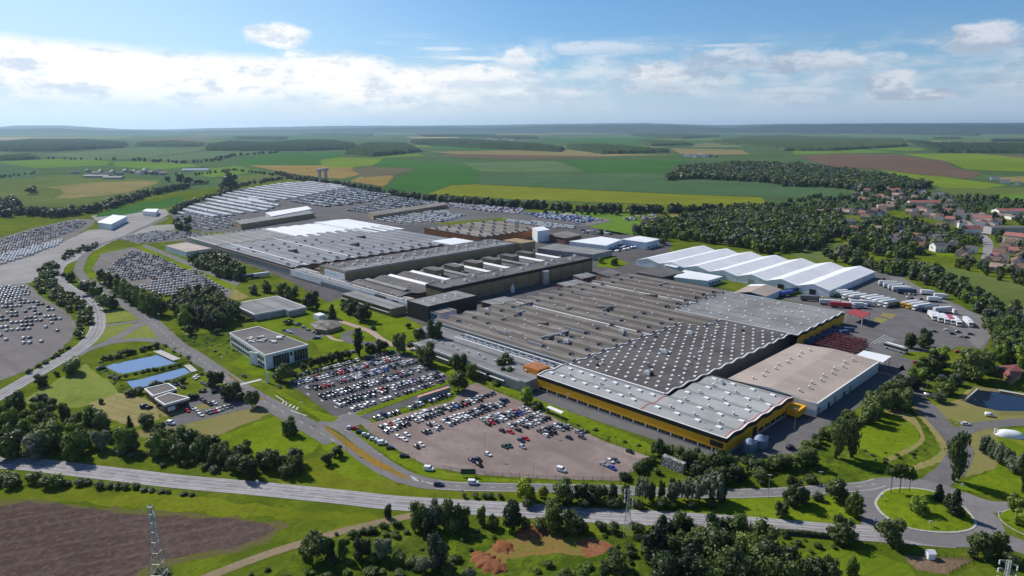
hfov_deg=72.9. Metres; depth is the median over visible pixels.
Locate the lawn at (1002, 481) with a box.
[958,428,1023,499]
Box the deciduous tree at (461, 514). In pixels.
[453,502,470,531]
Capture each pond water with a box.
[105,355,174,373]
[127,368,189,387]
[966,390,1023,410]
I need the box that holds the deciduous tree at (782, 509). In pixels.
[774,500,789,516]
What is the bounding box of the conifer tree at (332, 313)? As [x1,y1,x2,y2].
[326,304,336,318]
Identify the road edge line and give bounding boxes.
[1,252,104,399]
[2,457,874,540]
[440,479,883,497]
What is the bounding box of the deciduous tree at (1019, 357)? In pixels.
[1012,344,1023,366]
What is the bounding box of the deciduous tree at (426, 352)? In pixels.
[415,341,436,364]
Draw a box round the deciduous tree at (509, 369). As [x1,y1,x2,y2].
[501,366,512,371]
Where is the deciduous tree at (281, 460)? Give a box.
[275,454,288,469]
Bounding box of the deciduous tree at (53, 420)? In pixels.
[38,417,64,439]
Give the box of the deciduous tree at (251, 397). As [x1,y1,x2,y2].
[243,390,260,406]
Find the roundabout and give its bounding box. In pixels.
[850,477,1005,546]
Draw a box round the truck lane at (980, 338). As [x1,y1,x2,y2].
[888,275,990,348]
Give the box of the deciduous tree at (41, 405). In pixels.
[33,401,57,424]
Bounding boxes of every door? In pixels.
[752,426,756,438]
[777,284,783,289]
[809,289,815,294]
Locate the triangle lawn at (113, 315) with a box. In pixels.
[104,308,137,322]
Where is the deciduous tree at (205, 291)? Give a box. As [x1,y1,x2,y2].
[199,289,208,299]
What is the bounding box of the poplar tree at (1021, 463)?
[1017,455,1023,492]
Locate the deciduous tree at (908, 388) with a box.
[899,385,912,400]
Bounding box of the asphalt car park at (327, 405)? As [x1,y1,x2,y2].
[288,352,448,416]
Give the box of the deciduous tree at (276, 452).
[273,449,279,456]
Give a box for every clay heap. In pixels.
[470,551,507,574]
[492,539,513,554]
[515,523,547,539]
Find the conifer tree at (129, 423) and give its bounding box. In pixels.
[125,415,135,429]
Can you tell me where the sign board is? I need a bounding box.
[461,469,475,475]
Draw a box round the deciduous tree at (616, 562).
[604,548,627,575]
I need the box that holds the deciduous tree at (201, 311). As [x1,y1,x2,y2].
[195,305,208,325]
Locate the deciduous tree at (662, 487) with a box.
[658,479,665,497]
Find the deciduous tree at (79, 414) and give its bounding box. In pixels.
[70,410,83,421]
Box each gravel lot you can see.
[0,219,94,264]
[0,283,76,379]
[92,247,231,298]
[115,230,200,243]
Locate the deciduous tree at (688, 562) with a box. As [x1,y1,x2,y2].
[677,541,710,575]
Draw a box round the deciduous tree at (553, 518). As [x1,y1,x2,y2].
[542,501,564,531]
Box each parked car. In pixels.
[386,445,394,449]
[399,453,408,457]
[433,481,443,486]
[468,457,475,462]
[484,451,491,456]
[599,461,608,466]
[606,458,614,463]
[608,464,616,470]
[611,457,619,462]
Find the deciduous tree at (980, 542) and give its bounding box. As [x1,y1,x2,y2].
[966,530,993,557]
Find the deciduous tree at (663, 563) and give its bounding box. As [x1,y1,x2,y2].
[649,549,682,575]
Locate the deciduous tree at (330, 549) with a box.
[325,536,334,558]
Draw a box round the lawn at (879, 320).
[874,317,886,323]
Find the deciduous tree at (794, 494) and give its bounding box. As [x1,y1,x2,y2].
[781,474,807,508]
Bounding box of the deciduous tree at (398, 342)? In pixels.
[392,332,406,352]
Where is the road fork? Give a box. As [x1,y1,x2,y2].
[860,516,872,525]
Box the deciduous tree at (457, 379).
[448,370,469,389]
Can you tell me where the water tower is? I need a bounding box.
[316,168,328,182]
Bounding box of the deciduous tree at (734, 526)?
[724,515,743,535]
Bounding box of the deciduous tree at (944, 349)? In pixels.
[929,345,950,362]
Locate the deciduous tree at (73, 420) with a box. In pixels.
[63,415,79,432]
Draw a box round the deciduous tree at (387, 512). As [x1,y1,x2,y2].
[383,503,391,518]
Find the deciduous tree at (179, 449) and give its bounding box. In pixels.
[169,440,188,461]
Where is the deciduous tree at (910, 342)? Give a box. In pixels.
[904,332,917,348]
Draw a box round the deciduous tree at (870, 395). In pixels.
[860,390,888,408]
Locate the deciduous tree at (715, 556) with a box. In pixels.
[705,542,730,568]
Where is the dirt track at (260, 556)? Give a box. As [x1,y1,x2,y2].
[202,512,410,575]
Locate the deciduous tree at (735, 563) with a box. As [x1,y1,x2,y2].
[720,543,756,575]
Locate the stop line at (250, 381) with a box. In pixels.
[241,379,260,384]
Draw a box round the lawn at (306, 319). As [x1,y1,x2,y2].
[237,312,370,353]
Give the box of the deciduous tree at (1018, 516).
[1012,507,1023,524]
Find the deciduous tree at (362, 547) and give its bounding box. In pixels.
[353,537,371,560]
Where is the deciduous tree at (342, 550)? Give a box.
[337,538,347,560]
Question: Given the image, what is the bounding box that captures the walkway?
[359,384,450,419]
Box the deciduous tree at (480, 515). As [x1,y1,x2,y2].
[476,505,485,525]
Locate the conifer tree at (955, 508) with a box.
[945,488,965,518]
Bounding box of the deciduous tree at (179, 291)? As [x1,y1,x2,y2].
[175,285,191,295]
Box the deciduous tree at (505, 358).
[495,352,513,365]
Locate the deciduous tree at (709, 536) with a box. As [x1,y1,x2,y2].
[699,526,732,555]
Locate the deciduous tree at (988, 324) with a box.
[981,316,1001,331]
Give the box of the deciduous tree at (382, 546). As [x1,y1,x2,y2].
[373,537,392,559]
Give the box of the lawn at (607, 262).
[597,256,628,267]
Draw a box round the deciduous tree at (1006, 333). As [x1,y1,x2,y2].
[1001,328,1018,338]
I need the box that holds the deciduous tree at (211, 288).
[203,284,218,291]
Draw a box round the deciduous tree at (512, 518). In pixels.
[502,499,523,531]
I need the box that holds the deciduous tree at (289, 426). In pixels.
[280,415,296,435]
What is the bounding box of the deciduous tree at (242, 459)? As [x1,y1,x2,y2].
[235,454,255,470]
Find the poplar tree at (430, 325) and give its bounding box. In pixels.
[426,320,433,338]
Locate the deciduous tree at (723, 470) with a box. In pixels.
[708,466,727,483]
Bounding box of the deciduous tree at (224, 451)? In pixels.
[216,445,232,465]
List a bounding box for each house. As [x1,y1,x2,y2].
[70,170,78,173]
[83,175,111,177]
[91,171,100,174]
[102,176,124,178]
[114,171,123,174]
[135,171,143,174]
[158,171,166,174]
[182,169,209,170]
[841,209,849,214]
[846,218,854,223]
[858,210,866,215]
[860,214,870,219]
[871,207,878,213]
[876,204,894,209]
[905,209,911,213]
[906,200,940,205]
[911,210,919,217]
[921,212,929,217]
[926,203,935,208]
[927,237,953,241]
[929,241,957,251]
[930,212,938,218]
[935,214,944,220]
[945,216,955,221]
[953,212,987,219]
[955,247,967,256]
[961,251,972,258]
[965,245,978,253]
[972,214,991,222]
[974,219,986,227]
[981,255,991,263]
[983,226,1023,233]
[986,219,998,225]
[989,256,1000,261]
[989,262,1003,271]
[990,176,1000,179]
[991,208,1023,214]
[992,217,1002,224]
[992,247,1006,253]
[996,252,1003,261]
[999,242,1010,251]
[999,253,1010,262]
[1000,179,1010,182]
[1002,232,1023,245]
[1004,215,1023,219]
[1004,238,1016,246]
[1007,262,1019,271]
[1008,246,1017,254]
[1013,256,1023,263]
[1015,263,1023,271]
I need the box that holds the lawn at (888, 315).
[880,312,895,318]
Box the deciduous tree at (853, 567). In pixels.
[845,555,860,575]
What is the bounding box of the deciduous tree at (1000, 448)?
[993,440,1006,463]
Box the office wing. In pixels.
[412,337,536,390]
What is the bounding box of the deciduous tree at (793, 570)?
[773,550,804,575]
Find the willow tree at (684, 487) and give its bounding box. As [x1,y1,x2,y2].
[677,477,692,499]
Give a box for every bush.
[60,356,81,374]
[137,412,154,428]
[151,566,172,575]
[298,543,306,556]
[392,551,406,562]
[403,553,419,567]
[415,555,431,570]
[417,516,434,533]
[441,561,453,575]
[442,516,460,533]
[487,513,499,530]
[521,515,530,528]
[533,517,544,530]
[558,566,572,575]
[573,564,590,575]
[581,522,588,531]
[599,563,611,575]
[601,496,617,507]
[655,494,670,508]
[749,466,767,479]
[760,458,771,470]
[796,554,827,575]
[1000,550,1023,569]
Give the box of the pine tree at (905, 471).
[892,463,916,492]
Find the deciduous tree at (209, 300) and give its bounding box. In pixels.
[203,298,219,306]
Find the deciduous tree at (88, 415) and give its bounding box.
[80,404,103,430]
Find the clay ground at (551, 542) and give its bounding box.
[484,530,614,567]
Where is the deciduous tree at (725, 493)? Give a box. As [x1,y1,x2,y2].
[716,482,727,500]
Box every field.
[0,135,67,135]
[0,137,75,139]
[0,151,18,154]
[0,159,110,167]
[0,163,42,178]
[0,175,158,206]
[0,501,275,575]
[44,148,201,159]
[45,187,64,197]
[47,181,158,198]
[96,138,158,139]
[96,197,184,216]
[112,161,198,168]
[125,147,189,147]
[145,135,211,141]
[148,151,255,160]
[193,166,261,176]
[226,135,344,141]
[230,150,341,164]
[238,172,284,187]
[250,165,358,177]
[272,150,346,152]
[320,157,382,167]
[347,153,424,157]
[351,175,393,185]
[352,166,413,177]
[374,159,478,193]
[408,137,457,137]
[417,133,548,134]
[428,145,500,149]
[429,184,764,206]
[430,150,655,155]
[432,154,602,158]
[464,161,585,171]
[478,172,839,197]
[487,133,631,135]
[541,138,704,146]
[559,160,685,171]
[659,139,719,139]
[671,148,749,154]
[680,140,710,140]
[693,146,722,146]
[694,143,723,144]
[709,134,776,134]
[793,149,902,154]
[798,154,980,177]
[800,135,842,135]
[834,133,1023,140]
[875,147,924,150]
[881,170,1006,187]
[902,153,1023,171]
[932,188,1023,202]
[940,140,989,141]
[990,154,1023,157]
[999,194,1023,200]
[1000,176,1023,182]
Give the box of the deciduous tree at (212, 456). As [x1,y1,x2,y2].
[207,447,217,465]
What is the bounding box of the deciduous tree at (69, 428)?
[64,422,83,432]
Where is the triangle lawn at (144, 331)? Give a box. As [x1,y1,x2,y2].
[119,324,158,339]
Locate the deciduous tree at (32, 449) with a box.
[20,430,46,460]
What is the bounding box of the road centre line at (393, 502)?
[19,463,874,533]
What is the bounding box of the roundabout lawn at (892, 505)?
[877,488,973,530]
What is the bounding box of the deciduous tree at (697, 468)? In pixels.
[688,459,708,477]
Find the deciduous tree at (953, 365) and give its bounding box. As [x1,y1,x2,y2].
[950,359,968,378]
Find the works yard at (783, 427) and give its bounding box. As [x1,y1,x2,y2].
[179,220,812,456]
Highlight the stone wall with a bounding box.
[661,454,686,474]
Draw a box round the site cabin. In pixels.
[313,312,325,319]
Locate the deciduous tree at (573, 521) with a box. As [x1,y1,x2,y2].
[562,508,585,536]
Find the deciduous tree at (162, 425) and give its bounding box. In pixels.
[151,421,166,437]
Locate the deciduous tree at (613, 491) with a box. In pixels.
[608,482,617,497]
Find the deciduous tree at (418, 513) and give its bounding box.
[408,500,426,530]
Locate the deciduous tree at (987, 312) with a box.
[981,307,995,321]
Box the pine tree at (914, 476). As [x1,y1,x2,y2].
[908,472,917,490]
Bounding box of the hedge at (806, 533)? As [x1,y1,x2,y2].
[777,528,830,537]
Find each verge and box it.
[0,486,378,521]
[294,518,377,541]
[912,404,946,470]
[934,400,1023,422]
[965,428,999,476]
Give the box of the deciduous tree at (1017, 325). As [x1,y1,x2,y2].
[1012,321,1023,329]
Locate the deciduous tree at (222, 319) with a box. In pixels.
[216,311,228,327]
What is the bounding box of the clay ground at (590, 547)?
[577,537,612,557]
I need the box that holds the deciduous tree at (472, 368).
[465,362,479,378]
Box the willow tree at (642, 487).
[635,475,650,499]
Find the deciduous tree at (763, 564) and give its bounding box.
[750,543,792,575]
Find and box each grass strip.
[85,247,129,278]
[134,245,236,289]
[276,391,338,421]
[349,429,620,484]
[356,380,448,415]
[370,391,453,422]
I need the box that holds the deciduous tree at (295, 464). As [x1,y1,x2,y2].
[287,453,304,476]
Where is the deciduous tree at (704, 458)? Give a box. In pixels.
[698,453,711,468]
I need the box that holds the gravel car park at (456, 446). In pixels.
[361,383,648,480]
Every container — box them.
[804,339,815,345]
[809,336,820,340]
[816,333,827,338]
[822,330,831,335]
[827,328,838,333]
[831,325,842,329]
[838,329,849,334]
[843,327,854,331]
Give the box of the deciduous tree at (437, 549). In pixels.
[427,530,448,569]
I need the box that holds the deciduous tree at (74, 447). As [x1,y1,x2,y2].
[61,428,87,461]
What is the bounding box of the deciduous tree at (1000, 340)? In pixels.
[990,334,1014,351]
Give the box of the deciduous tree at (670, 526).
[655,514,680,535]
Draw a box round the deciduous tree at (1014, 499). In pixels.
[1006,491,1023,510]
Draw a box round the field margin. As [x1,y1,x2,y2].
[0,499,289,575]
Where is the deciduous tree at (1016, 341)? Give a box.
[1013,338,1021,344]
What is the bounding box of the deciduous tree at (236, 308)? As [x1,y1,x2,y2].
[223,298,241,320]
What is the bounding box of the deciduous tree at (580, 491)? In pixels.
[573,482,590,500]
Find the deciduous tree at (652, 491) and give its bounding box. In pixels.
[649,482,655,500]
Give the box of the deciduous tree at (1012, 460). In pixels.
[1006,454,1022,474]
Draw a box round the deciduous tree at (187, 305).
[179,301,191,322]
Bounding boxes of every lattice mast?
[147,505,170,575]
[622,488,633,536]
[997,559,1018,575]
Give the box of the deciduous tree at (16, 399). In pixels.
[2,389,27,412]
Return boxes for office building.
[165,242,211,256]
[229,326,308,369]
[240,296,305,320]
[341,291,405,316]
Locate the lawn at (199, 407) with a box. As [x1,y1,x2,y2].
[157,404,210,416]
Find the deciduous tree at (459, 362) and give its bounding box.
[450,352,467,371]
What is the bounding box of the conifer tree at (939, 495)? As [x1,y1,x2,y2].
[931,484,945,502]
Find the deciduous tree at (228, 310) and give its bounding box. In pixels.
[215,304,233,323]
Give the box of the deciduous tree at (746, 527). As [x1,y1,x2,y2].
[734,513,754,536]
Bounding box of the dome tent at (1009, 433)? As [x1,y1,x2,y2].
[994,428,1023,439]
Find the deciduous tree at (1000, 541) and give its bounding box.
[987,531,1013,555]
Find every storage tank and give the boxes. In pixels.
[742,438,756,453]
[753,434,768,450]
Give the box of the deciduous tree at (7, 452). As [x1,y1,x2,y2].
[0,440,18,461]
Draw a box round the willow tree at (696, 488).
[688,476,705,500]
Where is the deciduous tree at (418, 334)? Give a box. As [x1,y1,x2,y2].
[413,327,424,340]
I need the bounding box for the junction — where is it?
[333,410,370,426]
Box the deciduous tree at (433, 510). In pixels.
[425,498,441,527]
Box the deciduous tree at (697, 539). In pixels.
[692,534,705,557]
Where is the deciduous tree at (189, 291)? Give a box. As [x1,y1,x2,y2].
[186,289,198,297]
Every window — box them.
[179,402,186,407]
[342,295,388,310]
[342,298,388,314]
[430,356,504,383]
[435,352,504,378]
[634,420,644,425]
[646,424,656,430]
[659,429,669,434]
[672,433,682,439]
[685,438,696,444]
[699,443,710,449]
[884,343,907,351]
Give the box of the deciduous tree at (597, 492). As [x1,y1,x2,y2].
[587,483,608,503]
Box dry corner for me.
[229,288,248,299]
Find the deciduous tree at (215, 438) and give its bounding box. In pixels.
[204,433,221,444]
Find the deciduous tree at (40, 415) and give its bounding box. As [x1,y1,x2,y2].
[35,409,56,423]
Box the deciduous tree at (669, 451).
[665,443,674,456]
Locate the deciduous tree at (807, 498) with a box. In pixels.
[802,486,810,503]
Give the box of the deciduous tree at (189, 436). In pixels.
[173,425,201,449]
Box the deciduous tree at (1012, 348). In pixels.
[1010,342,1023,362]
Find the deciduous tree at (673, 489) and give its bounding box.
[666,480,679,500]
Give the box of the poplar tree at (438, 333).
[431,321,442,338]
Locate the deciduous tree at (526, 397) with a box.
[519,386,533,403]
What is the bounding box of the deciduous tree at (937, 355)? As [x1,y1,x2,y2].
[928,350,946,369]
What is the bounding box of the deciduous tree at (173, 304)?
[168,298,187,313]
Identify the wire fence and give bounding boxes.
[443,453,653,481]
[480,380,652,455]
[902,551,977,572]
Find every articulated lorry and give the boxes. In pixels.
[241,273,253,280]
[800,295,823,300]
[819,299,841,304]
[830,301,855,308]
[831,289,847,295]
[835,290,854,297]
[842,292,860,298]
[842,301,867,307]
[848,293,866,299]
[849,299,874,305]
[860,294,878,299]
[866,295,884,300]
[871,297,890,303]
[877,298,896,305]
[883,300,901,307]
[899,299,918,306]
[905,301,924,308]
[912,302,931,310]
[918,304,938,311]
[920,289,934,294]
[927,296,942,301]
[927,310,936,320]
[933,293,948,298]
[933,311,942,321]
[940,313,949,323]
[946,314,955,324]
[952,315,961,326]
[962,316,973,326]
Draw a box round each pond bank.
[89,351,189,378]
[111,364,203,392]
[955,386,1023,414]
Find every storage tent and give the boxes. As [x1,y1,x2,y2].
[636,245,713,267]
[659,248,736,270]
[684,251,762,273]
[709,255,787,281]
[736,258,815,283]
[766,262,844,289]
[797,266,874,296]
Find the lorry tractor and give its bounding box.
[949,308,957,313]
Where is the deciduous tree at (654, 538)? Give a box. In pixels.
[640,523,671,562]
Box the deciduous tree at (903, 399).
[894,388,913,410]
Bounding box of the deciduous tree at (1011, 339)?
[1005,335,1016,342]
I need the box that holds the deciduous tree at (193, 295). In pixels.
[179,291,198,299]
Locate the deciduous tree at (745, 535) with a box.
[735,530,751,541]
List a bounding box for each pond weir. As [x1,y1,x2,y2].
[153,350,179,359]
[184,364,196,371]
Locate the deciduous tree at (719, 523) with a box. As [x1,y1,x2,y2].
[702,511,727,530]
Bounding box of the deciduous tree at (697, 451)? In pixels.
[688,447,702,464]
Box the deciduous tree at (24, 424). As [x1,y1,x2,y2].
[14,414,37,433]
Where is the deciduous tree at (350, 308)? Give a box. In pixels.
[343,298,358,314]
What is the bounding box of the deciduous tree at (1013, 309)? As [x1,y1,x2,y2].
[1006,305,1017,314]
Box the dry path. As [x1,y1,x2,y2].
[883,408,924,461]
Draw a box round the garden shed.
[924,549,936,559]
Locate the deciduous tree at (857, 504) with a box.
[849,489,864,518]
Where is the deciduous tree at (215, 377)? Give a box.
[205,370,224,387]
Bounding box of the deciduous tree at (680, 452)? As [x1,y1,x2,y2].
[672,445,694,463]
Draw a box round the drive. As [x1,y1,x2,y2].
[340,327,407,346]
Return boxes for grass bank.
[277,454,522,502]
[320,442,394,481]
[465,376,658,457]
[687,496,853,522]
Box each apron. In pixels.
[0,224,174,285]
[92,209,169,227]
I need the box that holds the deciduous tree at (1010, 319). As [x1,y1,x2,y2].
[1004,315,1018,328]
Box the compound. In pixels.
[170,181,611,232]
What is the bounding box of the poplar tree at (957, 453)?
[944,430,971,481]
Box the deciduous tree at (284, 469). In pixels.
[277,463,292,477]
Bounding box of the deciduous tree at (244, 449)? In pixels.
[232,439,253,455]
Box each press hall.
[319,238,534,280]
[425,254,591,297]
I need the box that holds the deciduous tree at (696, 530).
[689,524,715,536]
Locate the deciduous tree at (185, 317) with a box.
[176,308,194,327]
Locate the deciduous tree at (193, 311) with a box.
[188,306,197,322]
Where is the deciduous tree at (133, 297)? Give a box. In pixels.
[130,288,146,304]
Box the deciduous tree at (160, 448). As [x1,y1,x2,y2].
[148,434,169,456]
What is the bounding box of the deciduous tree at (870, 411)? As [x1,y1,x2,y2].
[860,400,879,423]
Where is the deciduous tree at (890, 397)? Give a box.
[880,389,897,410]
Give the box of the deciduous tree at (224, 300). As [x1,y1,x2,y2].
[221,296,229,304]
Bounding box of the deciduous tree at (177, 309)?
[175,300,185,315]
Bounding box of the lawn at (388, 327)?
[306,299,465,372]
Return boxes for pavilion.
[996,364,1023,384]
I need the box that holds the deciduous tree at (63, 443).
[58,433,88,457]
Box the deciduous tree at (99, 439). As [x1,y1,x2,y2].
[90,429,111,450]
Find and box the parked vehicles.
[0,181,995,425]
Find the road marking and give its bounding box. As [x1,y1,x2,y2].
[276,395,432,483]
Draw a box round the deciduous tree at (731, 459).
[725,453,739,465]
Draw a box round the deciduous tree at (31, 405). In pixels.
[28,400,44,414]
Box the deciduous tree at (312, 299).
[304,290,320,309]
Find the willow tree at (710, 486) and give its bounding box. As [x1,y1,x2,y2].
[698,469,724,501]
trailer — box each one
[252,272,269,277]
[779,290,793,296]
[784,287,798,291]
[878,280,897,285]
[883,282,902,287]
[887,284,907,289]
[892,286,911,291]
[896,288,916,293]
[932,306,951,312]
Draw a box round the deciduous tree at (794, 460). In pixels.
[783,453,800,470]
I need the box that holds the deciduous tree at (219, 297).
[211,294,223,306]
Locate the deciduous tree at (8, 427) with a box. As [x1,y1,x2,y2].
[0,422,13,433]
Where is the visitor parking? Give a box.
[281,327,325,340]
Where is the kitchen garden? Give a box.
[902,555,974,573]
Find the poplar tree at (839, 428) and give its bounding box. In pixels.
[830,418,847,458]
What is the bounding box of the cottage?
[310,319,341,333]
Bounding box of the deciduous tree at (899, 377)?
[891,373,911,385]
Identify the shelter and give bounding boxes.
[417,387,449,401]
[546,406,563,416]
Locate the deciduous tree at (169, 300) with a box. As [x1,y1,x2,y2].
[165,297,180,309]
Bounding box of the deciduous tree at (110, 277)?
[105,273,120,289]
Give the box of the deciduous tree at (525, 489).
[515,476,535,499]
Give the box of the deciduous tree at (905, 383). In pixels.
[897,379,910,388]
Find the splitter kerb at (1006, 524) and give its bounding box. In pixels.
[998,509,1023,534]
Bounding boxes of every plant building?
[407,290,476,322]
[481,296,515,306]
[532,226,549,242]
[537,244,612,259]
[549,231,580,243]
[557,279,584,289]
[573,273,596,281]
[597,269,621,279]
[636,266,683,279]
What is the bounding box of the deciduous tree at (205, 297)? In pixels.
[202,294,215,306]
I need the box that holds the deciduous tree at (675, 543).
[665,532,694,558]
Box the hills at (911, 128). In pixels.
[0,124,1023,133]
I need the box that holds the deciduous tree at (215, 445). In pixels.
[209,440,228,454]
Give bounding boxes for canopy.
[846,309,870,325]
[857,351,891,368]
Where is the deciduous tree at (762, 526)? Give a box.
[751,515,779,542]
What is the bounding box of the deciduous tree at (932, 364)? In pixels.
[918,355,938,375]
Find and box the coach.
[884,342,907,352]
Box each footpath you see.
[325,334,343,341]
[326,315,413,350]
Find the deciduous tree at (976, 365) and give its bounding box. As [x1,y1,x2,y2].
[954,347,998,381]
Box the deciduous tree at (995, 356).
[976,349,999,374]
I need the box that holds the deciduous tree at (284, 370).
[274,362,294,381]
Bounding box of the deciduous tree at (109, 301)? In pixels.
[96,292,120,308]
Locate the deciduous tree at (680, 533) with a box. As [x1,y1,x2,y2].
[676,528,692,539]
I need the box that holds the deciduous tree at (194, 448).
[187,436,204,459]
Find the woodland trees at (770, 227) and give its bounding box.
[0,151,1023,575]
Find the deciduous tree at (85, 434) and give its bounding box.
[80,428,98,446]
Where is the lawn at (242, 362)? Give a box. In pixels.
[229,355,274,376]
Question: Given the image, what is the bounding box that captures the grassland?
[0,178,1023,575]
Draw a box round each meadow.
[24,364,118,407]
[88,393,159,426]
[135,404,270,437]
[167,324,243,361]
[219,416,319,457]
[275,525,654,575]
[534,211,641,219]
[591,218,645,234]
[769,410,941,481]
[788,243,861,260]
[858,414,919,457]
[897,263,1023,307]
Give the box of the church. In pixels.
[957,219,981,233]
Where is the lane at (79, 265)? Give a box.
[74,217,170,272]
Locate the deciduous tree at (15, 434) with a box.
[0,427,25,455]
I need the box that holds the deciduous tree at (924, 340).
[916,327,934,348]
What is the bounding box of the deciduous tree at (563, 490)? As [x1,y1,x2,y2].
[552,477,574,502]
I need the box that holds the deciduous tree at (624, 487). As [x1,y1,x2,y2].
[620,482,630,499]
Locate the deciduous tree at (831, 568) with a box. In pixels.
[822,554,842,575]
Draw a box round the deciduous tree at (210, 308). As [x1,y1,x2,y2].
[205,303,215,312]
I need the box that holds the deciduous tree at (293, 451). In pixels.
[287,447,303,457]
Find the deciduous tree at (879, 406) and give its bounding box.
[874,400,883,418]
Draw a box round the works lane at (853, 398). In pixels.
[738,356,916,458]
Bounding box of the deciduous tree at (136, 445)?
[125,433,140,451]
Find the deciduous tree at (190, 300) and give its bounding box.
[182,297,193,304]
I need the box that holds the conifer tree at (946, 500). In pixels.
[941,493,951,507]
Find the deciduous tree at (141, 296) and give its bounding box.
[136,292,151,310]
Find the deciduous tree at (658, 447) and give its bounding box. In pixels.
[650,437,666,455]
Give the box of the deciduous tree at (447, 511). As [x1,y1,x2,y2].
[438,498,454,528]
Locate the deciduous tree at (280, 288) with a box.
[274,282,286,296]
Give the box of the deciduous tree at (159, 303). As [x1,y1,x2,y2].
[150,293,167,314]
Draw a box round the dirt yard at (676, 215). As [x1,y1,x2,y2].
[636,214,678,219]
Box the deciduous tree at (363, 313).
[353,303,372,320]
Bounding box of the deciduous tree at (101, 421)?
[91,411,111,432]
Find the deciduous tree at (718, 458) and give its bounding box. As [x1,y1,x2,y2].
[707,448,729,468]
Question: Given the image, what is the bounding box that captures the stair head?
[523,361,549,374]
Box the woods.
[0,132,1023,160]
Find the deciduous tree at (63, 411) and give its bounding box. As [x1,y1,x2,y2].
[57,402,71,419]
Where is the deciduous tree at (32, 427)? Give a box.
[25,424,41,434]
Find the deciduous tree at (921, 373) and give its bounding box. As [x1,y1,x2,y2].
[906,366,927,382]
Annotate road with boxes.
[0,249,105,400]
[0,457,879,541]
[76,273,147,316]
[76,338,164,355]
[99,321,144,346]
[106,319,140,325]
[137,315,342,444]
[296,420,436,489]
[317,420,443,485]
[436,478,872,497]
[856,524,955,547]
[876,364,973,486]
[955,418,1023,434]
[965,492,1009,512]
[1007,535,1023,553]
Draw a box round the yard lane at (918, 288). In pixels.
[884,272,982,319]
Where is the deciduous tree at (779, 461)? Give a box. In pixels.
[767,453,790,470]
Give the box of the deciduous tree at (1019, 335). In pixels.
[1014,331,1023,337]
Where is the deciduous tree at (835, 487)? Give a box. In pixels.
[824,477,850,500]
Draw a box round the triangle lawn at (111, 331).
[92,323,133,344]
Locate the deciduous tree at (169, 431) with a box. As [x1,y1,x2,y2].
[165,425,185,438]
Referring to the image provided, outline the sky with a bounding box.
[0,0,1023,129]
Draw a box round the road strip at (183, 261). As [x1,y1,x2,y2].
[142,244,239,286]
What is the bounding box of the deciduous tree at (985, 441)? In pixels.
[978,435,991,454]
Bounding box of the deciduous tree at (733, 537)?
[717,529,736,546]
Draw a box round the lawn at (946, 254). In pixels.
[927,244,982,256]
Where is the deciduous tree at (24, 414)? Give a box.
[16,409,29,419]
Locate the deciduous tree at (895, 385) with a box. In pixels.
[883,381,900,389]
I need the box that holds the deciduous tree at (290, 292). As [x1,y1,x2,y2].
[282,285,299,299]
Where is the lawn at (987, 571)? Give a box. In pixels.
[948,493,1023,575]
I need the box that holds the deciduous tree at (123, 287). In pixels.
[118,281,132,298]
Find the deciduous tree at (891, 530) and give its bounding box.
[873,517,907,547]
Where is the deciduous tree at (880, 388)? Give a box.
[875,384,892,395]
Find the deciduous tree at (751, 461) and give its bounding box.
[739,453,764,470]
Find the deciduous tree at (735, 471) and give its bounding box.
[726,462,748,479]
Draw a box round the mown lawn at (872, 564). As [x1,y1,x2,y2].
[798,547,914,575]
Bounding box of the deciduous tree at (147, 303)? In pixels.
[142,291,158,314]
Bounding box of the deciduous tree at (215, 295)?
[212,290,225,298]
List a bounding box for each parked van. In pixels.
[166,419,175,424]
[377,439,386,444]
[381,411,387,417]
[414,401,421,406]
[422,409,428,414]
[423,464,434,470]
[468,478,478,484]
[556,465,566,472]
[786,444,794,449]
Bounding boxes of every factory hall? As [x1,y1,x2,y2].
[187,228,295,250]
[215,226,448,269]
[349,250,560,297]
[424,219,547,240]
[434,272,729,363]
[537,364,806,453]
[568,319,791,395]
[675,291,844,343]
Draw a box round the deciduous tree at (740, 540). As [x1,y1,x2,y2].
[734,534,760,560]
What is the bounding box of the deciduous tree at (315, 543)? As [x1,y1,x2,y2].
[299,529,328,559]
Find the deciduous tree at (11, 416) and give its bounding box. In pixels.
[0,408,19,428]
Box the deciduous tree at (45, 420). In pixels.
[38,417,49,424]
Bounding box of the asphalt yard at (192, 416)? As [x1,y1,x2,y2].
[165,385,255,427]
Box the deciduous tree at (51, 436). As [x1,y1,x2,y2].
[34,422,61,451]
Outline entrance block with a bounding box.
[430,307,456,322]
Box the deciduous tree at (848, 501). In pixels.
[844,496,851,514]
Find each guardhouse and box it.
[144,383,176,403]
[154,392,189,413]
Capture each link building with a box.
[216,247,414,311]
[415,326,560,368]
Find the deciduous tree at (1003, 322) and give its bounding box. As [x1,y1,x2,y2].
[991,320,1007,330]
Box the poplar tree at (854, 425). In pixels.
[845,417,862,456]
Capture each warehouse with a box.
[97,215,127,229]
[142,209,158,216]
[235,210,313,228]
[261,223,354,237]
[266,206,311,216]
[313,219,404,232]
[368,202,446,219]
[432,238,472,245]
[569,236,620,249]
[621,236,659,248]
[664,264,683,270]
[674,270,722,285]
[728,343,879,415]
[735,284,781,298]
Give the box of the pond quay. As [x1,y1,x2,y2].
[999,389,1023,394]
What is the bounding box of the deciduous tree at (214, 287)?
[202,284,217,293]
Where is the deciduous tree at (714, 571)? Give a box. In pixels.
[695,556,722,575]
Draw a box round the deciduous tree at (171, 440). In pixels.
[168,432,189,447]
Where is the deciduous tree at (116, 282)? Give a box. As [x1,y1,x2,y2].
[112,277,127,295]
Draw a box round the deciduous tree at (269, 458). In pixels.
[257,447,277,468]

